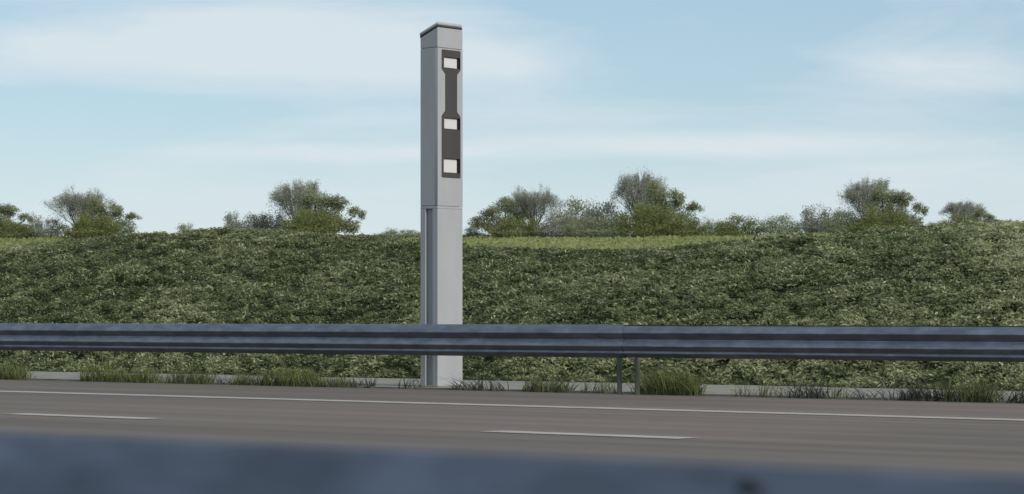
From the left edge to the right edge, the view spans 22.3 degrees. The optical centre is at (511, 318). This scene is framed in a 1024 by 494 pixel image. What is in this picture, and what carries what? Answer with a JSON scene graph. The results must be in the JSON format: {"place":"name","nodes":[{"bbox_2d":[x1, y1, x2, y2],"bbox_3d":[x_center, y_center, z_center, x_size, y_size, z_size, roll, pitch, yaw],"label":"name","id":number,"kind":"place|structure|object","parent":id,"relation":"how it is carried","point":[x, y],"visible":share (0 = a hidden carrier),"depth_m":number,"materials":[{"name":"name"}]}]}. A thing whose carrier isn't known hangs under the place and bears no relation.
{"place":"outdoors","nodes":[
{"label":"outdoors","id":0,"kind":"place"},
{"bbox_2d":[1,373,242,380],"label":"verge slab","id":1,"kind":"structure","parent":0,"point":[61,377],"depth_m":35.12,"materials":[{"name":"concrete"}]},
{"bbox_2d":[0,359,35,379],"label":"weed tuft","id":2,"kind":"object","parent":1,"relation":"on","point":[21,374],"visible":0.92,"depth_m":34.87,"materials":[{"name":"green plant"}]},
{"bbox_2d":[177,377,420,385],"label":"verge slab","id":3,"kind":"structure","parent":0,"point":[377,380],"depth_m":33.48,"materials":[{"name":"concrete"}]},
{"bbox_2d":[156,366,220,383],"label":"weed tuft","id":4,"kind":"object","parent":3,"relation":"on","point":[182,377],"visible":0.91,"depth_m":32.66,"materials":[{"name":"green plant"}]},
{"bbox_2d":[212,372,230,384],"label":"weed tuft","id":5,"kind":"object","parent":3,"relation":"on","point":[223,379],"visible":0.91,"depth_m":32.34,"materials":[{"name":"green plant"}]},
{"bbox_2d":[227,369,264,384],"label":"weed tuft","id":6,"kind":"object","parent":3,"relation":"on","point":[244,382],"visible":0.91,"depth_m":32.03,"materials":[{"name":"green plant"}]},
{"bbox_2d":[0,230,851,250],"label":"hill","id":7,"kind":"structure","parent":0,"point":[75,237],"depth_m":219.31,"materials":[{"name":"green plant"}]},
{"bbox_2d":[0,202,35,232],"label":"broadleaf tree","id":8,"kind":"object","parent":7,"relation":"on","point":[7,210],"visible":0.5,"depth_m":234.17,"materials":[{"name":"green plant"}]},
{"bbox_2d":[0,220,41,238],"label":"shrub","id":9,"kind":"object","parent":7,"relation":"on","point":[10,231],"visible":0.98,"depth_m":227.67,"materials":[{"name":"green plant"}]},
{"bbox_2d":[21,212,68,237],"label":"shrub","id":10,"kind":"object","parent":7,"relation":"on","point":[49,231],"visible":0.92,"depth_m":228.36,"materials":[{"name":"grey plant"}]},
{"bbox_2d":[44,182,116,222],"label":"fan tree","id":11,"kind":"object","parent":7,"relation":"on","point":[78,201],"visible":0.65,"depth_m":227.79,"materials":[{"name":"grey plant"}]},
{"bbox_2d":[58,208,123,238],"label":"shrub","id":12,"kind":"object","parent":7,"relation":"on","point":[99,231],"visible":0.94,"depth_m":219.78,"materials":[{"name":"green plant"}]},
{"bbox_2d":[73,195,142,236],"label":"broadleaf tree","id":13,"kind":"object","parent":7,"relation":"on","point":[95,206],"visible":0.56,"depth_m":223.49,"materials":[{"name":"green plant"}]},
{"bbox_2d":[176,223,195,231],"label":"shrub","id":14,"kind":"object","parent":7,"relation":"on","point":[184,227],"visible":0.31,"depth_m":209.51,"materials":[{"name":"green plant"}]},
{"bbox_2d":[223,211,241,227],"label":"shrub","id":15,"kind":"object","parent":7,"relation":"on","point":[230,220],"visible":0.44,"depth_m":214.64,"materials":[{"name":"green plant"}]},
{"bbox_2d":[228,213,279,229],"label":"shrub","id":16,"kind":"object","parent":7,"relation":"on","point":[253,217],"visible":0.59,"depth_m":212.75,"materials":[{"name":"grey plant"}]},
{"bbox_2d":[251,208,287,235],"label":"shrub","id":17,"kind":"object","parent":7,"relation":"on","point":[278,216],"visible":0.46,"depth_m":212.94,"materials":[{"name":"grey plant"}]},
{"bbox_2d":[266,175,326,221],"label":"fan tree","id":18,"kind":"object","parent":7,"relation":"on","point":[285,198],"visible":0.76,"depth_m":210.65,"materials":[{"name":"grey plant"}]},
{"bbox_2d":[277,205,347,234],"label":"shrub","id":19,"kind":"object","parent":7,"relation":"on","point":[304,227],"visible":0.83,"depth_m":203.04,"materials":[{"name":"green plant"}]},
{"bbox_2d":[291,185,366,234],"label":"broadleaf tree","id":20,"kind":"object","parent":7,"relation":"on","point":[335,205],"visible":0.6,"depth_m":206.63,"materials":[{"name":"green plant"}]},
{"bbox_2d":[373,227,420,237],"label":"shrub","id":21,"kind":"object","parent":7,"relation":"on","point":[410,232],"visible":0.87,"depth_m":199.98,"materials":[{"name":"green plant"}]},
{"bbox_2d":[463,227,486,236],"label":"shrub","id":22,"kind":"object","parent":7,"relation":"on","point":[472,233],"visible":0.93,"depth_m":195.15,"materials":[{"name":"green plant"}]},
{"bbox_2d":[467,195,538,233],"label":"broadleaf tree","id":23,"kind":"object","parent":7,"relation":"on","point":[491,212],"visible":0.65,"depth_m":194.11,"materials":[{"name":"green plant"}]},
{"bbox_2d":[483,212,550,238],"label":"shrub","id":24,"kind":"object","parent":7,"relation":"on","point":[512,231],"visible":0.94,"depth_m":189.68,"materials":[{"name":"green plant"}]},
{"bbox_2d":[503,182,570,223],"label":"fan tree","id":25,"kind":"object","parent":7,"relation":"on","point":[528,202],"visible":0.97,"depth_m":194.63,"materials":[{"name":"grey plant"}]},
{"bbox_2d":[530,210,582,236],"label":"shrub","id":26,"kind":"object","parent":7,"relation":"on","point":[557,230],"visible":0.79,"depth_m":188.52,"materials":[{"name":"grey plant"}]},
{"bbox_2d":[546,195,603,234],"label":"shrub","id":27,"kind":"object","parent":7,"relation":"on","point":[572,210],"visible":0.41,"depth_m":191.23,"materials":[{"name":"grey plant"}]},
{"bbox_2d":[558,212,629,237],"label":"shrub","id":28,"kind":"object","parent":7,"relation":"on","point":[602,231],"visible":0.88,"depth_m":186.28,"materials":[{"name":"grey plant"}]},
{"bbox_2d":[578,198,628,234],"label":"shrub","id":29,"kind":"object","parent":7,"relation":"on","point":[605,210],"visible":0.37,"depth_m":189.50,"materials":[{"name":"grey plant"}]},
{"bbox_2d":[610,166,669,217],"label":"fan tree","id":30,"kind":"object","parent":7,"relation":"on","point":[641,187],"visible":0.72,"depth_m":188.20,"materials":[{"name":"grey plant"}]},
{"bbox_2d":[608,199,690,237],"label":"shrub","id":31,"kind":"object","parent":7,"relation":"on","point":[637,228],"visible":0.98,"depth_m":181.94,"materials":[{"name":"green plant"}]},
{"bbox_2d":[629,178,704,234],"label":"broadleaf tree","id":32,"kind":"object","parent":7,"relation":"on","point":[676,199],"visible":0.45,"depth_m":185.16,"materials":[{"name":"green plant"}]},
{"bbox_2d":[666,214,709,236],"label":"shrub","id":33,"kind":"object","parent":7,"relation":"on","point":[695,230],"visible":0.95,"depth_m":181.24,"materials":[{"name":"green plant"}]},
{"bbox_2d":[688,216,738,234],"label":"shrub","id":34,"kind":"object","parent":7,"relation":"on","point":[709,224],"visible":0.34,"depth_m":183.26,"materials":[{"name":"green plant"}]},
{"bbox_2d":[707,213,768,235],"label":"shrub","id":35,"kind":"object","parent":7,"relation":"on","point":[735,230],"visible":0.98,"depth_m":179.45,"materials":[{"name":"green plant"}]},
{"bbox_2d":[755,213,804,234],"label":"shrub","id":36,"kind":"object","parent":7,"relation":"on","point":[777,228],"visible":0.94,"depth_m":178.45,"materials":[{"name":"green plant"}]},
{"bbox_2d":[800,204,821,232],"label":"shrub","id":37,"kind":"object","parent":7,"relation":"on","point":[807,213],"visible":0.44,"depth_m":179.56,"materials":[{"name":"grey plant"}]},
{"bbox_2d":[799,201,859,233],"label":"shrub","id":38,"kind":"object","parent":7,"relation":"on","point":[813,228],"visible":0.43,"depth_m":177.04,"materials":[{"name":"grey plant"}]},
{"bbox_2d":[817,207,859,232],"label":"shrub","id":39,"kind":"object","parent":7,"relation":"on","point":[838,226],"visible":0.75,"depth_m":174.16,"materials":[{"name":"green plant"}]},
{"bbox_2d":[833,176,893,217],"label":"fan tree","id":40,"kind":"object","parent":7,"relation":"on","point":[853,196],"visible":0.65,"depth_m":176.23,"materials":[{"name":"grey plant"}]},
{"bbox_2d":[845,201,913,232],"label":"shrub","id":41,"kind":"object","parent":7,"relation":"on","point":[862,225],"visible":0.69,"depth_m":170.00,"materials":[{"name":"green plant"}]},
{"bbox_2d":[861,181,929,226],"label":"broadleaf tree","id":42,"kind":"object","parent":7,"relation":"on","point":[899,199],"visible":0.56,"depth_m":173.07,"materials":[{"name":"green plant"}]},
{"bbox_2d":[935,213,983,224],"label":"shrub","id":43,"kind":"object","parent":7,"relation":"on","point":[958,218],"visible":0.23,"depth_m":166.26,"materials":[{"name":"green plant"}]},
{"bbox_2d":[938,200,989,222],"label":"fan tree","id":44,"kind":"object","parent":7,"relation":"on","point":[967,209],"visible":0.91,"depth_m":171.32,"materials":[{"name":"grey plant"}]},
{"bbox_2d":[967,207,1000,223],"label":"broadleaf tree","id":45,"kind":"object","parent":7,"relation":"on","point":[978,213],"visible":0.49,"depth_m":168.62,"materials":[{"name":"green plant"}]},
{"bbox_2d":[0,379,1023,475],"bbox_3d":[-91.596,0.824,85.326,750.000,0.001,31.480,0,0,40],"label":"road","id":46,"kind":"structure","parent":0,"point":[978,446],"depth_m":20.34,"materials":[{"name":"grey asphalt"}]},
{"bbox_2d":[13,413,156,418],"bbox_3d":[-3.602,0.820,21.796,1.780,0.001,0.250,0,0,40],"label":"lane marking","id":47,"kind":"object","parent":46,"relation":"on","point":[84,416],"visible":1,"depth_m":21.68,"materials":[{"name":"paint"}]},
{"bbox_2d":[0,431,1023,493],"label":"guardrail","id":48,"kind":"object","parent":46,"relation":"on","point":[41,463],"visible":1,"depth_m":1.39,"materials":[{"name":"metal"}]},
{"bbox_2d":[0,323,1023,394],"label":"guardrail","id":49,"kind":"object","parent":46,"relation":"on","point":[909,343],"visible":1,"depth_m":28.53,"materials":[{"name":"metal"}]},
{"bbox_2d":[0,390,1023,420],"bbox_3d":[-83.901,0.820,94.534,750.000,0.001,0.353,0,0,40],"label":"edge line","id":50,"kind":"object","parent":46,"relation":"on","point":[540,406],"depth_m":24.14,"materials":[{"name":"paint"}]},
{"bbox_2d":[480,430,699,438],"bbox_3d":[0.526,0.820,18.346,1.780,0.001,0.250,0,0,40],"label":"lane marking","id":51,"kind":"object","parent":46,"relation":"on","point":[643,436],"visible":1,"depth_m":18.33,"materials":[{"name":"paint"}]},
{"bbox_2d":[996,381,1023,402],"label":"weed tuft","id":52,"kind":"object","parent":46,"relation":"on","point":[1020,398],"visible":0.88,"depth_m":25.22,"materials":[{"name":"green plant"}]},
{"bbox_2d":[0,231,1023,390],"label":"bank","id":53,"kind":"structure","parent":0,"point":[479,371],"depth_m":37.40,"materials":[{"name":"green plant"}]},
{"bbox_2d":[27,372,133,375],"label":"verge slab","id":54,"kind":"structure","parent":53,"relation":"on","point":[50,373],"depth_m":37.75,"materials":[{"name":"concrete"}]},
{"bbox_2d":[73,375,340,382],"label":"verge slab","id":55,"kind":"structure","parent":53,"relation":"on","point":[228,377],"depth_m":34.67,"materials":[{"name":"concrete"}]},
{"bbox_2d":[74,360,125,381],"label":"weed tuft","id":56,"kind":"object","parent":55,"relation":"on","point":[99,377],"visible":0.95,"depth_m":33.76,"materials":[{"name":"green plant"}]},
{"bbox_2d":[110,365,166,382],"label":"weed tuft","id":57,"kind":"object","parent":55,"relation":"on","point":[136,377],"visible":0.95,"depth_m":33.26,"materials":[{"name":"green plant"}]},
{"bbox_2d":[290,380,566,388],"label":"verge slab","id":58,"kind":"structure","parent":53,"relation":"on","point":[393,385],"depth_m":32.06,"materials":[{"name":"concrete"}]},
{"bbox_2d":[252,364,333,386],"bbox_3d":[-2.630,0.677,31.488,1.502,0.315,0.463,0,0,40],"label":"weed tuft","id":59,"kind":"object","parent":58,"relation":"on","point":[298,380],"visible":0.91,"depth_m":31.50,"materials":[{"name":"green plant"}]},
{"bbox_2d":[318,372,355,387],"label":"weed tuft","id":60,"kind":"object","parent":58,"relation":"on","point":[329,383],"visible":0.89,"depth_m":31.05,"materials":[{"name":"green plant"}]},
{"bbox_2d":[351,374,376,387],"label":"weed tuft","id":61,"kind":"object","parent":58,"relation":"on","point":[361,382],"visible":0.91,"depth_m":30.74,"materials":[{"name":"green plant"}]},
{"bbox_2d":[398,376,420,388],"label":"weed tuft","id":62,"kind":"object","parent":58,"relation":"on","point":[407,382],"visible":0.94,"depth_m":30.33,"materials":[{"name":"green plant"}]},
{"bbox_2d":[417,21,463,386],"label":"enforcement tower","id":63,"kind":"structure","parent":58,"relation":"on","point":[441,156],"depth_m":30.56,"materials":[{"name":"grey metal"}]},
{"bbox_2d":[444,57,459,68],"bbox_3d":[-0.715,-3.001,30.621,0.022,0.127,0.284,0,0,40],"label":"window frame","id":64,"kind":"structure","parent":63,"relation":"in","point":[449,62],"depth_m":30.64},
{"bbox_2d":[444,118,459,129],"bbox_3d":[-0.715,-2.286,30.632,0.022,0.130,0.279,0,0,40],"label":"window frame","id":65,"kind":"structure","parent":63,"relation":"in","point":[449,123],"depth_m":30.64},
{"bbox_2d":[444,158,459,172],"bbox_3d":[-0.718,-1.790,30.627,0.022,0.166,0.287,0,0,40],"label":"window frame","id":66,"kind":"structure","parent":63,"relation":"in","point":[450,165],"depth_m":30.64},
{"bbox_2d":[413,382,641,391],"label":"verge slab","id":67,"kind":"structure","parent":53,"relation":"on","point":[515,387],"depth_m":30.58,"materials":[{"name":"concrete"}]},
{"bbox_2d":[427,374,508,390],"bbox_3d":[-0.582,0.713,29.824,1.350,0.241,0.308,0,0,36],"label":"weed tuft","id":68,"kind":"object","parent":67,"relation":"on","point":[479,385],"visible":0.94,"depth_m":29.65,"materials":[{"name":"green plant"}]},
{"bbox_2d":[549,385,850,394],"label":"verge slab","id":69,"kind":"structure","parent":53,"relation":"on","point":[709,389],"depth_m":29.22,"materials":[{"name":"concrete"}]},
{"bbox_2d":[521,371,578,392],"bbox_3d":[0.482,0.699,28.959,0.958,0.271,0.333,0,0,38],"label":"weed tuft","id":70,"kind":"object","parent":69,"relation":"on","point":[537,386],"visible":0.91,"depth_m":28.97,"materials":[{"name":"green plant"}]},
{"bbox_2d":[579,377,624,393],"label":"weed tuft","id":71,"kind":"object","parent":69,"relation":"on","point":[602,388],"visible":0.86,"depth_m":28.49,"materials":[{"name":"green plant"}]},
{"bbox_2d":[622,363,711,395],"bbox_3d":[1.673,0.651,27.936,1.400,0.366,0.572,0,0,27],"label":"weed tuft","id":72,"kind":"object","parent":69,"relation":"on","point":[688,386],"visible":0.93,"depth_m":27.86,"materials":[{"name":"green plant"}]},
{"bbox_2d":[692,388,967,398],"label":"verge slab","id":73,"kind":"structure","parent":53,"relation":"on","point":[865,390],"depth_m":27.78,"materials":[{"name":"concrete"}]},
{"bbox_2d":[724,379,787,397],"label":"weed tuft","id":74,"kind":"object","parent":73,"relation":"on","point":[740,392],"visible":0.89,"depth_m":27.11,"materials":[{"name":"green plant"}]},
{"bbox_2d":[766,375,841,398],"bbox_3d":[2.985,0.686,26.815,0.993,0.296,0.421,0,0,41],"label":"weed tuft","id":75,"kind":"object","parent":73,"relation":"on","point":[811,393],"visible":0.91,"depth_m":26.76,"materials":[{"name":"green plant"}]},
{"bbox_2d":[827,383,860,398],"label":"weed tuft","id":76,"kind":"object","parent":73,"relation":"on","point":[838,392],"visible":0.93,"depth_m":26.54,"materials":[{"name":"green plant"}]},
{"bbox_2d":[0,0,1023,236],"label":"sky","id":77,"kind":"structure","parent":0,"point":[178,111],"materials":[{"name":"blue"}]},
{"bbox_2d":[852,391,1023,402],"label":"verge slab","id":78,"kind":"structure","parent":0,"point":[878,397],"depth_m":26.28,"materials":[{"name":"concrete"}]},
{"bbox_2d":[830,379,906,400],"bbox_3d":[3.513,0.717,26.415,1.406,0.233,0.292,0,0,41],"label":"weed tuft","id":79,"kind":"object","parent":78,"relation":"on","point":[882,397],"visible":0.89,"depth_m":26.24,"materials":[{"name":"green plant"}]},
{"bbox_2d":[863,375,949,401],"bbox_3d":[4.083,0.694,25.882,1.698,0.280,0.495,0,0,36],"label":"weed tuft","id":80,"kind":"object","parent":78,"relation":"on","point":[919,394],"visible":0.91,"depth_m":25.91,"materials":[{"name":"green plant"}]},
{"bbox_2d":[925,371,1021,402],"bbox_3d":[4.499,0.674,25.596,1.264,0.320,0.503,0,0,36],"label":"weed tuft","id":81,"kind":"object","parent":78,"relation":"on","point":[981,394],"visible":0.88,"depth_m":25.49,"materials":[{"name":"green plant"}]},
{"label":"ground","id":82,"kind":"structure","parent":0,"visible":0},
{"bbox_2d":[0,218,1023,390],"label":"ground cover","id":83,"kind":"object","parent":82,"relation":"on","point":[508,262],"visible":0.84,"depth_m":37.43,"materials":[{"name":"green plant"}]}
]}

